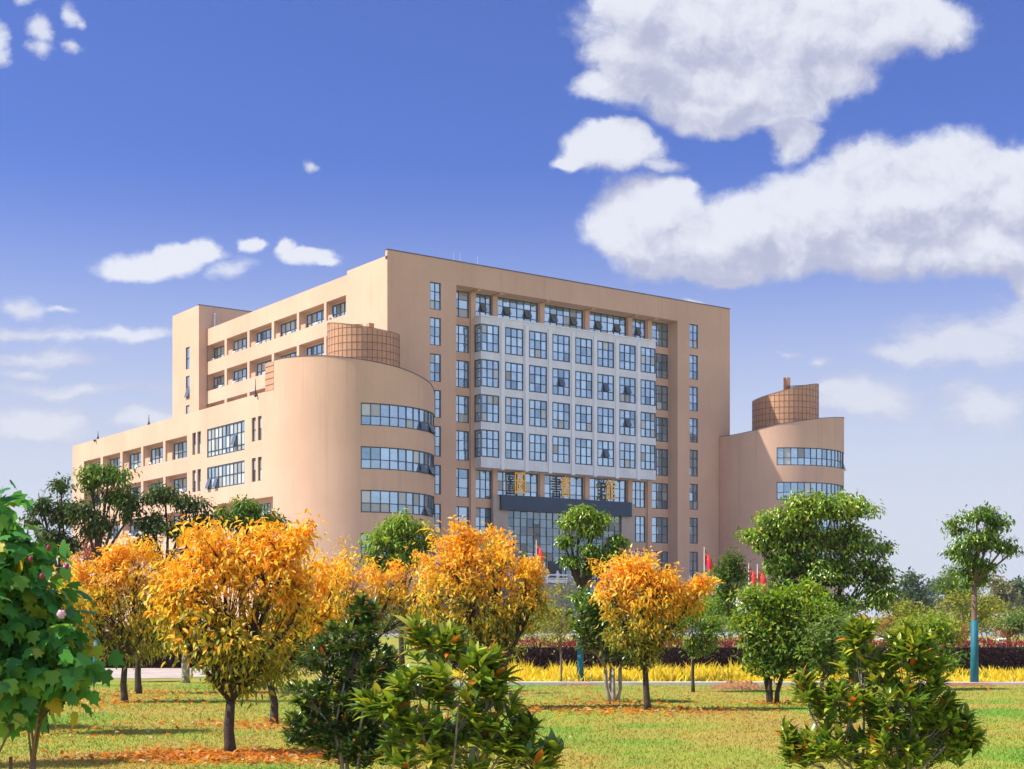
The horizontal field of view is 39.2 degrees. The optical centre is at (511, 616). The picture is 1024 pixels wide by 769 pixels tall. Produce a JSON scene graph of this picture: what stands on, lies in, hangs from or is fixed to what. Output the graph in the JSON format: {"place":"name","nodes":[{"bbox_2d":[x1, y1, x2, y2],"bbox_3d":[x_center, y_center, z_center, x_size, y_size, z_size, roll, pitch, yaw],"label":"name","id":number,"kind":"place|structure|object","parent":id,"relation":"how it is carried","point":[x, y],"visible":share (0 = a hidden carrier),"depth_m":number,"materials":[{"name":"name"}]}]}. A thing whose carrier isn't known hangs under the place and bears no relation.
{"place":"outdoors","nodes":[
{"label":"outdoors","id":0,"kind":"place"},
{"bbox_2d":[105,668,302,677],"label":"path","id":1,"kind":"structure","parent":0,"point":[160,673],"depth_m":41.04,"materials":[{"name":"beige concrete"}]},
{"bbox_2d":[73,249,845,632],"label":"library building","id":2,"kind":"structure","parent":0,"point":[353,405],"depth_m":162.38,"materials":[{"name":"beige paint"}]},
{"bbox_2d":[205,460,244,489],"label":"side window","id":3,"kind":"structure","parent":2,"relation":"in","point":[230,474],"depth_m":149.02,"materials":[{"name":"blue glass"}]},
{"bbox_2d":[207,420,244,457],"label":"side window","id":4,"kind":"structure","parent":2,"relation":"in","point":[228,438],"depth_m":149.02,"materials":[{"name":"blue"}]},
{"bbox_2d":[361,490,433,517],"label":"ribbon window","id":5,"kind":"structure","parent":2,"relation":"in","point":[372,501],"depth_m":138.47,"materials":[{"name":"blue glass"}]},
{"bbox_2d":[361,446,435,475],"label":"ribbon window","id":6,"kind":"structure","parent":2,"relation":"in","point":[385,458],"depth_m":138.48,"materials":[{"name":"blue glass"}]},
{"bbox_2d":[361,403,436,434],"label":"ribbon window","id":7,"kind":"structure","parent":2,"relation":"in","point":[375,414],"depth_m":138.50,"materials":[{"name":"blue glass"}]},
{"bbox_2d":[430,282,440,309],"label":"window","id":8,"kind":"structure","parent":2,"relation":"in","point":[435,288],"depth_m":153.68,"materials":[{"name":"blue glass"}]},
{"bbox_2d":[430,317,440,345],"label":"window","id":9,"kind":"structure","parent":2,"relation":"in","point":[435,323],"depth_m":153.68,"materials":[{"name":"blue glass"}]},
{"bbox_2d":[430,353,440,381],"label":"window","id":10,"kind":"structure","parent":2,"relation":"in","point":[435,359],"depth_m":153.68,"materials":[{"name":"blue glass"}]},
{"bbox_2d":[456,290,468,317],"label":"window","id":11,"kind":"structure","parent":2,"relation":"in","point":[462,297],"depth_m":157.75,"materials":[{"name":"blue"}]},
{"bbox_2d":[456,325,468,352],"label":"window","id":12,"kind":"structure","parent":2,"relation":"in","point":[462,332],"depth_m":157.75,"materials":[{"name":"blue glass"}]},
{"bbox_2d":[456,360,468,387],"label":"window","id":13,"kind":"structure","parent":2,"relation":"in","point":[462,367],"depth_m":157.75,"materials":[{"name":"blue glass"}]},
{"bbox_2d":[456,395,468,422],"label":"window","id":14,"kind":"structure","parent":2,"relation":"in","point":[462,402],"depth_m":157.75,"materials":[{"name":"blue glass"}]},
{"bbox_2d":[456,430,468,460],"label":"window","id":15,"kind":"structure","parent":2,"relation":"in","point":[462,437],"depth_m":157.75,"materials":[{"name":"blue glass"}]},
{"bbox_2d":[456,468,468,497],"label":"window","id":16,"kind":"structure","parent":2,"relation":"in","point":[462,475],"depth_m":157.75,"materials":[{"name":"blue glass"}]},
{"bbox_2d":[476,293,490,315],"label":"window","id":17,"kind":"structure","parent":2,"relation":"in","point":[483,302],"depth_m":159.30,"materials":[{"name":"blue glass"}]},
{"bbox_2d":[476,470,490,498],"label":"window","id":18,"kind":"structure","parent":2,"relation":"in","point":[483,477],"depth_m":159.37,"materials":[{"name":"blue glass"}]},
{"bbox_2d":[476,507,490,535],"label":"window","id":19,"kind":"structure","parent":2,"relation":"in","point":[482,514],"depth_m":159.35,"materials":[{"name":"blue glass"}]},
{"bbox_2d":[481,323,498,352],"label":"bay window","id":20,"kind":"structure","parent":2,"relation":"in","point":[489,333],"depth_m":157.86,"materials":[{"name":"blue glass"}]},
{"bbox_2d":[481,359,498,387],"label":"bay window","id":21,"kind":"structure","parent":2,"relation":"in","point":[489,368],"depth_m":157.82,"materials":[{"name":"blue glass"}]},
{"bbox_2d":[481,394,498,422],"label":"bay window","id":22,"kind":"structure","parent":2,"relation":"in","point":[489,403],"depth_m":157.86,"materials":[{"name":"blue glass"}]},
{"bbox_2d":[481,429,498,457],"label":"bay window","id":23,"kind":"structure","parent":2,"relation":"in","point":[489,438],"depth_m":157.86,"materials":[{"name":"blue glass"}]},
{"bbox_2d":[505,327,522,355],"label":"bay window","id":24,"kind":"structure","parent":2,"relation":"in","point":[513,336],"depth_m":159.76,"materials":[{"name":"blue glass"}]},
{"bbox_2d":[505,362,522,390],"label":"bay window","id":25,"kind":"structure","parent":2,"relation":"in","point":[513,371],"depth_m":159.76,"materials":[{"name":"blue glass"}]},
{"bbox_2d":[505,397,522,424],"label":"window","id":26,"kind":"structure","parent":2,"relation":"in","point":[513,406],"depth_m":159.76,"materials":[{"name":"blue glass"}]},
{"bbox_2d":[505,431,522,459],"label":"window","id":27,"kind":"structure","parent":2,"relation":"in","point":[513,440],"depth_m":159.76,"materials":[{"name":"blue glass"}]},
{"bbox_2d":[498,297,537,322],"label":"window","id":28,"kind":"structure","parent":2,"relation":"in","point":[507,308],"depth_m":162.12,"materials":[{"name":"blue glass"}]},
{"bbox_2d":[498,471,537,496],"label":"window","id":29,"kind":"structure","parent":2,"relation":"in","point":[505,480],"depth_m":161.72,"materials":[{"name":"blue glass"}]},
{"bbox_2d":[529,330,546,358],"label":"bay window","id":30,"kind":"structure","parent":2,"relation":"in","point":[537,340],"depth_m":161.72,"materials":[{"name":"blue glass"}]},
{"bbox_2d":[529,365,546,393],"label":"bay window","id":31,"kind":"structure","parent":2,"relation":"in","point":[537,374],"depth_m":161.72,"materials":[{"name":"blue glass"}]},
{"bbox_2d":[529,399,546,427],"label":"window","id":32,"kind":"structure","parent":2,"relation":"in","point":[537,408],"depth_m":161.72,"materials":[{"name":"blue glass"}]},
{"bbox_2d":[529,434,546,461],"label":"window","id":33,"kind":"structure","parent":2,"relation":"in","point":[537,443],"depth_m":161.72,"materials":[{"name":"blue glass"}]},
{"bbox_2d":[552,334,569,361],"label":"bay window","id":34,"kind":"structure","parent":2,"relation":"in","point":[560,343],"depth_m":163.63,"materials":[{"name":"blue glass"}]},
{"bbox_2d":[552,368,569,395],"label":"bay window","id":35,"kind":"structure","parent":2,"relation":"in","point":[560,377],"depth_m":163.59,"materials":[{"name":"blue glass"}]},
{"bbox_2d":[552,402,569,429],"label":"window","id":36,"kind":"structure","parent":2,"relation":"in","point":[560,411],"depth_m":163.63,"materials":[{"name":"blue glass"}]},
{"bbox_2d":[552,436,569,463],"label":"window","id":37,"kind":"structure","parent":2,"relation":"in","point":[560,445],"depth_m":163.63,"materials":[{"name":"blue glass"}]},
{"bbox_2d":[545,304,582,328],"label":"window","id":38,"kind":"structure","parent":2,"relation":"in","point":[554,315],"depth_m":165.92,"materials":[{"name":"blue glass"}]},
{"bbox_2d":[545,475,582,498],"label":"window","id":39,"kind":"structure","parent":2,"relation":"in","point":[552,482],"depth_m":165.72,"materials":[{"name":"blue glass"}]},
{"bbox_2d":[575,337,591,364],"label":"bay window","id":40,"kind":"structure","parent":2,"relation":"in","point":[583,347],"depth_m":165.60,"materials":[{"name":"blue glass"}]},
{"bbox_2d":[575,371,591,398],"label":"bay window","id":41,"kind":"structure","parent":2,"relation":"in","point":[583,380],"depth_m":165.60,"materials":[{"name":"blue glass"}]},
{"bbox_2d":[575,404,591,431],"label":"window","id":42,"kind":"structure","parent":2,"relation":"in","point":[583,413],"depth_m":165.60,"materials":[{"name":"blue glass"}]},
{"bbox_2d":[575,438,591,464],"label":"bay window","id":43,"kind":"structure","parent":2,"relation":"in","point":[583,447],"depth_m":165.60,"materials":[{"name":"blue glass"}]},
{"bbox_2d":[597,340,613,367],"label":"bay window","id":44,"kind":"structure","parent":2,"relation":"in","point":[605,350],"depth_m":167.55,"materials":[{"name":"blue glass"}]},
{"bbox_2d":[597,374,613,400],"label":"bay window","id":45,"kind":"structure","parent":2,"relation":"in","point":[605,383],"depth_m":167.47,"materials":[{"name":"blue glass"}]},
{"bbox_2d":[597,407,613,433],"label":"window","id":46,"kind":"structure","parent":2,"relation":"in","point":[605,416],"depth_m":167.55,"materials":[{"name":"blue glass"}]},
{"bbox_2d":[597,440,613,466],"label":"bay window","id":47,"kind":"structure","parent":2,"relation":"in","point":[605,449],"depth_m":167.43,"materials":[{"name":"blue glass"}]},
{"bbox_2d":[590,312,625,335],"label":"window","id":48,"kind":"structure","parent":2,"relation":"in","point":[599,322],"depth_m":169.78,"materials":[{"name":"blue glass"}]},
{"bbox_2d":[590,478,625,501],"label":"window","id":49,"kind":"structure","parent":2,"relation":"in","point":[597,487],"depth_m":169.57,"materials":[{"name":"blue glass"}]},
{"bbox_2d":[619,343,635,370],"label":"bay window","id":50,"kind":"structure","parent":2,"relation":"in","point":[627,353],"depth_m":169.53,"materials":[{"name":"blue glass"}]},
{"bbox_2d":[619,376,635,403],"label":"window","id":51,"kind":"structure","parent":2,"relation":"in","point":[627,386],"depth_m":169.44,"materials":[{"name":"blue glass"}]},
{"bbox_2d":[619,409,635,435],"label":"window","id":52,"kind":"structure","parent":2,"relation":"in","point":[627,418],"depth_m":169.40,"materials":[{"name":"blue glass"}]},
{"bbox_2d":[619,442,635,468],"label":"bay window","id":53,"kind":"structure","parent":2,"relation":"in","point":[627,451],"depth_m":169.53,"materials":[{"name":"blue glass"}]},
{"bbox_2d":[633,481,644,507],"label":"window","id":54,"kind":"structure","parent":2,"relation":"in","point":[638,487],"depth_m":172.70,"materials":[{"name":"blue glass"}]},
{"bbox_2d":[641,347,655,373],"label":"bay window","id":55,"kind":"structure","parent":2,"relation":"in","point":[648,355],"depth_m":171.44,"materials":[{"name":"blue glass"}]},
{"bbox_2d":[641,379,655,405],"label":"window","id":56,"kind":"structure","parent":2,"relation":"in","point":[648,387],"depth_m":171.44,"materials":[{"name":"blue glass"}]},
{"bbox_2d":[641,412,655,437],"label":"window","id":57,"kind":"structure","parent":2,"relation":"in","point":[648,420],"depth_m":171.44,"materials":[{"name":"blue glass"}]},
{"bbox_2d":[641,444,655,469],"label":"bay window","id":58,"kind":"structure","parent":2,"relation":"in","point":[648,452],"depth_m":171.44,"materials":[{"name":"blue glass"}]},
{"bbox_2d":[652,322,667,347],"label":"window","id":59,"kind":"structure","parent":2,"relation":"in","point":[659,330],"depth_m":174.78,"materials":[{"name":"blue"}]},
{"bbox_2d":[652,483,667,508],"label":"window","id":60,"kind":"structure","parent":2,"relation":"in","point":[659,490],"depth_m":174.65,"materials":[{"name":"grey"}]},
{"bbox_2d":[652,517,667,542],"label":"window","id":61,"kind":"structure","parent":2,"relation":"in","point":[659,524],"depth_m":174.65,"materials":[{"name":"grey"}]},
{"bbox_2d":[656,449,667,475],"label":"window","id":62,"kind":"structure","parent":2,"relation":"in","point":[661,454],"depth_m":174.87,"materials":[{"name":"grey glass"}]},
{"bbox_2d":[777,482,843,500],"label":"ribbon window","id":63,"kind":"structure","parent":2,"relation":"in","point":[782,487],"depth_m":173.38,"materials":[{"name":"blue glass"}]},
{"bbox_2d":[777,447,845,470],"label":"ribbon window","id":64,"kind":"structure","parent":2,"relation":"in","point":[785,455],"depth_m":173.55,"materials":[{"name":"blue glass"}]},
{"bbox_2d":[0,617,1023,768],"bbox_3d":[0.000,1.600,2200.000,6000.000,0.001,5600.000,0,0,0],"label":"lawn","id":65,"kind":"structure","parent":0,"point":[394,641],"depth_m":21.34,"materials":[{"name":"green plant"}]},
{"bbox_2d":[18,472,88,589],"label":"evergreen tree","id":66,"kind":"object","parent":65,"relation":"on","point":[42,507],"visible":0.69,"depth_m":45.26,"materials":[{"name":"green plant"}]},
{"bbox_2d":[0,480,125,768],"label":"hibiscus shrub","id":67,"kind":"object","parent":65,"relation":"on","point":[48,663],"visible":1,"depth_m":8.49,"materials":[{"name":"green plant"}]},
{"bbox_2d":[41,563,104,733],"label":"young tree","id":68,"kind":"object","parent":65,"relation":"on","point":[83,604],"visible":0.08,"depth_m":19.72,"materials":[{"name":"brown plant"}]},
{"bbox_2d":[61,460,149,619],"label":"evergreen tree","id":69,"kind":"object","parent":65,"relation":"on","point":[97,527],"visible":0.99,"depth_m":45.23,"materials":[{"name":"green plant"}]},
{"bbox_2d":[58,531,176,702],"bbox_3d":[-7.283,0.042,26.756,2.508,3.230,1.439,0,0,0],"label":"cherry tree","id":70,"kind":"object","parent":65,"relation":"on","point":[122,636],"visible":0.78,"depth_m":26.66,"materials":[{"name":"brown plant"}]},
{"bbox_2d":[128,541,191,693],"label":"cherry tree","id":71,"kind":"object","parent":65,"relation":"on","point":[138,686],"visible":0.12,"depth_m":29.88,"materials":[{"name":"brown plant"}]},
{"bbox_2d":[125,481,228,571],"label":"evergreen tree","id":72,"kind":"object","parent":65,"relation":"on","point":[163,498],"visible":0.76,"depth_m":45.24,"materials":[{"name":"green plant"}]},
{"bbox_2d":[82,622,302,667],"bbox_3d":[-10.915,0.842,45.480,9.329,1.652,1.993,0,0,0],"label":"hedge","id":73,"kind":"object","parent":65,"relation":"on","point":[169,662],"visible":0.07,"depth_m":44.92,"materials":[{"name":"red plant"}]},
{"bbox_2d":[137,508,331,751],"bbox_3d":[-3.213,0.186,16.730,1.892,2.941,1.764,0,0,39],"label":"cherry tree","id":74,"kind":"object","parent":65,"relation":"on","point":[184,598],"visible":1,"depth_m":16.57,"materials":[{"name":"brown plant"}]},
{"bbox_2d":[203,494,293,624],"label":"evergreen tree","id":75,"kind":"object","parent":65,"relation":"on","point":[246,508],"visible":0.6,"depth_m":45.27,"materials":[{"name":"green plant"}]},
{"bbox_2d":[221,545,359,723],"bbox_3d":[-3.384,0.236,21.547,2.331,2.842,1.258,0,0,0],"label":"cherry tree","id":76,"kind":"object","parent":65,"relation":"on","point":[327,609],"visible":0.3,"depth_m":21.39,"materials":[{"name":"brown plant"}]},
{"bbox_2d":[276,590,403,768],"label":"magnolia bush","id":77,"kind":"object","parent":65,"relation":"on","point":[358,747],"visible":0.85,"depth_m":13.39,"materials":[{"name":"green plant"}]},
{"bbox_2d":[304,552,438,679],"bbox_3d":[-2.962,0.126,30.551,3.035,3.064,1.283,0,0,0],"label":"cherry tree","id":78,"kind":"object","parent":65,"relation":"on","point":[391,594],"visible":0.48,"depth_m":30.42,"materials":[{"name":"brown plant"}]},
{"bbox_2d":[357,507,441,667],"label":"round tree","id":79,"kind":"object","parent":65,"relation":"on","point":[397,534],"visible":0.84,"depth_m":42.22,"materials":[{"name":"green plant"}]},
{"bbox_2d":[344,612,569,768],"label":"magnolia bush","id":80,"kind":"object","parent":65,"relation":"on","point":[436,737],"visible":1,"depth_m":9.52,"materials":[{"name":"green plant"}]},
{"bbox_2d":[402,515,556,708],"bbox_3d":[-0.561,-0.068,24.960,2.716,3.452,1.633,0,0,0],"label":"cherry tree","id":81,"kind":"object","parent":65,"relation":"on","point":[461,561],"visible":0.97,"depth_m":24.89,"materials":[{"name":"brown plant"}]},
{"bbox_2d":[8,685,1023,768],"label":"fallen leaves","id":82,"kind":"object","parent":65,"relation":"on","point":[251,753],"visible":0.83,"depth_m":17.49,"materials":[{"name":"orange plant"}]},
{"bbox_2d":[529,575,578,680],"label":"young tree","id":83,"kind":"object","parent":65,"relation":"on","point":[559,627],"visible":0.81,"depth_m":34.42,"materials":[{"name":"green plant"}]},
{"bbox_2d":[551,503,631,680],"bbox_3d":[1.910,-0.536,34.411,1.997,4.372,1.085,0,0,0],"label":"camphor tree","id":84,"kind":"object","parent":65,"relation":"on","point":[583,516],"visible":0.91,"depth_m":34.30,"materials":[{"name":"green plant"}]},
{"bbox_2d":[425,635,763,671],"bbox_3d":[2.552,1.032,42.310,10.239,1.241,1.933,0,0,0],"label":"hedge","id":85,"kind":"object","parent":65,"relation":"on","point":[537,656],"visible":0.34,"depth_m":41.72,"materials":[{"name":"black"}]},
{"bbox_2d":[562,583,652,701],"bbox_3d":[1.788,0.500,26.947,1.702,2.320,1.266,0,0,0],"label":"osmanthus shrub","id":86,"kind":"object","parent":65,"relation":"on","point":[586,632],"visible":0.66,"depth_m":26.85,"materials":[{"name":"green plant"}]},
{"bbox_2d":[583,544,723,709],"bbox_3d":[2.429,0.198,24.533,2.387,2.916,1.406,0,0,0],"label":"cherry tree","id":87,"kind":"object","parent":65,"relation":"on","point":[651,629],"visible":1,"depth_m":24.46,"materials":[{"name":"brown plant"}]},
{"bbox_2d":[662,585,729,691],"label":"young tree","id":88,"kind":"object","parent":65,"relation":"on","point":[705,643],"visible":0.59,"depth_m":30.50,"materials":[{"name":"green plant"}]},
{"bbox_2d":[424,655,1023,681],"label":"flower bed","id":89,"kind":"object","parent":65,"relation":"on","point":[731,672],"visible":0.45,"depth_m":35.74,"materials":[{"name":"yellow plant"}]},
{"bbox_2d":[704,596,746,646],"bbox_3d":[9.314,0.342,60.044,3.135,2.625,2.178,0,0,0],"label":"shrub","id":90,"kind":"object","parent":65,"relation":"on","point":[721,609],"visible":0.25,"depth_m":59.71,"materials":[{"name":"green plant"}]},
{"bbox_2d":[702,545,755,646],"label":"round tree","id":91,"kind":"object","parent":65,"relation":"on","point":[731,571],"visible":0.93,"depth_m":48.25,"materials":[{"name":"green plant"}]},
{"bbox_2d":[710,680,764,689],"bbox_3d":[5.025,1.500,32.023,1.240,0.209,1.000,0,0,0],"label":"soil mound","id":92,"kind":"object","parent":65,"relation":"on","point":[737,685],"visible":0.96,"depth_m":31.77,"materials":[{"name":"brown soil"}]},
{"bbox_2d":[452,681,1023,684],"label":"kerb","id":93,"kind":"structure","parent":65,"relation":"on","point":[660,683],"depth_m":33.55,"materials":[{"name":"grey concrete"}]},
{"bbox_2d":[718,576,863,703],"bbox_3d":[5.217,0.439,26.488,2.727,2.444,1.566,0,0,0],"label":"osmanthus shrub","id":94,"kind":"object","parent":65,"relation":"on","point":[766,621],"visible":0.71,"depth_m":26.31,"materials":[{"name":"green plant"}]},
{"bbox_2d":[733,488,907,675],"bbox_3d":[8.002,-0.843,37.383,4.495,4.993,2.516,0,0,0],"label":"round tree","id":95,"kind":"object","parent":65,"relation":"on","point":[792,532],"visible":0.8,"depth_m":37.02,"materials":[{"name":"green plant"}]},
{"bbox_2d":[791,605,853,707],"bbox_3d":[5.546,0.726,25.384,1.253,1.878,1.303,0,0,0],"label":"osmanthus shrub","id":96,"kind":"object","parent":65,"relation":"on","point":[819,640],"visible":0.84,"depth_m":25.25,"materials":[{"name":"green plant"}]},
{"bbox_2d":[772,612,991,768],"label":"magnolia bush","id":97,"kind":"object","parent":65,"relation":"on","point":[933,720],"visible":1,"depth_m":9.53,"materials":[{"name":"green plant"}]},
{"bbox_2d":[871,596,956,633],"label":"shrub","id":98,"kind":"object","parent":65,"relation":"on","point":[904,605],"visible":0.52,"depth_m":65.80,"materials":[{"name":"green plant"}]},
{"bbox_2d":[880,609,974,682],"bbox_3d":[9.138,0.736,31.568,2.044,1.847,1.551,0,0,0],"label":"leafy shrub","id":99,"kind":"object","parent":65,"relation":"on","point":[939,629],"visible":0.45,"depth_m":31.51,"materials":[{"name":"green plant"}]},
{"bbox_2d":[841,634,1023,670],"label":"hedge","id":100,"kind":"object","parent":65,"relation":"on","point":[1001,655],"visible":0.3,"depth_m":41.72,"materials":[{"name":"black"}]},
{"bbox_2d":[931,561,990,618],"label":"tree","id":101,"kind":"object","parent":65,"relation":"on","point":[948,578],"visible":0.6,"depth_m":81.81,"materials":[{"name":"green plant"}]},
{"bbox_2d":[935,589,1014,646],"bbox_3d":[20.617,0.186,64.068,3.251,2.936,2.544,0,0,28],"label":"shrub","id":102,"kind":"object","parent":65,"relation":"on","point":[958,602],"visible":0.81,"depth_m":63.86,"materials":[{"name":"green plant"}]},
{"bbox_2d":[936,500,1023,681],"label":"camphor tree","id":103,"kind":"object","parent":65,"relation":"on","point":[975,570],"visible":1,"depth_m":33.85,"materials":[{"name":"green plant"}]},
{"bbox_2d":[990,606,1023,644],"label":"shrub","id":104,"kind":"object","parent":65,"relation":"on","point":[1010,623],"visible":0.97,"depth_m":57.83,"materials":[{"name":"green plant"}]},
{"bbox_2d":[0,0,1023,616],"label":"sky","id":105,"kind":"structure","parent":0,"point":[842,178],"materials":[{"name":"blue"}]},
{"bbox_2d":[106,626,1023,636],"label":"plaza","id":106,"kind":"structure","parent":0,"point":[568,635],"depth_m":129.08,"materials":[{"name":"grey concrete"}]},
{"bbox_2d":[478,570,745,632],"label":"grand stair","id":107,"kind":"object","parent":106,"relation":"on","point":[569,581],"visible":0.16,"depth_m":149.10,"materials":[{"name":"grey stone"}]},
{"bbox_2d":[891,566,933,618],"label":"tree","id":108,"kind":"object","parent":106,"relation":"on","point":[917,593],"visible":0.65,"depth_m":149.51,"materials":[{"name":"green plant"}]},
{"bbox_2d":[985,572,1023,629],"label":"tree","id":109,"kind":"object","parent":106,"relation":"on","point":[997,585],"visible":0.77,"depth_m":169.74,"materials":[{"name":"green plant"}]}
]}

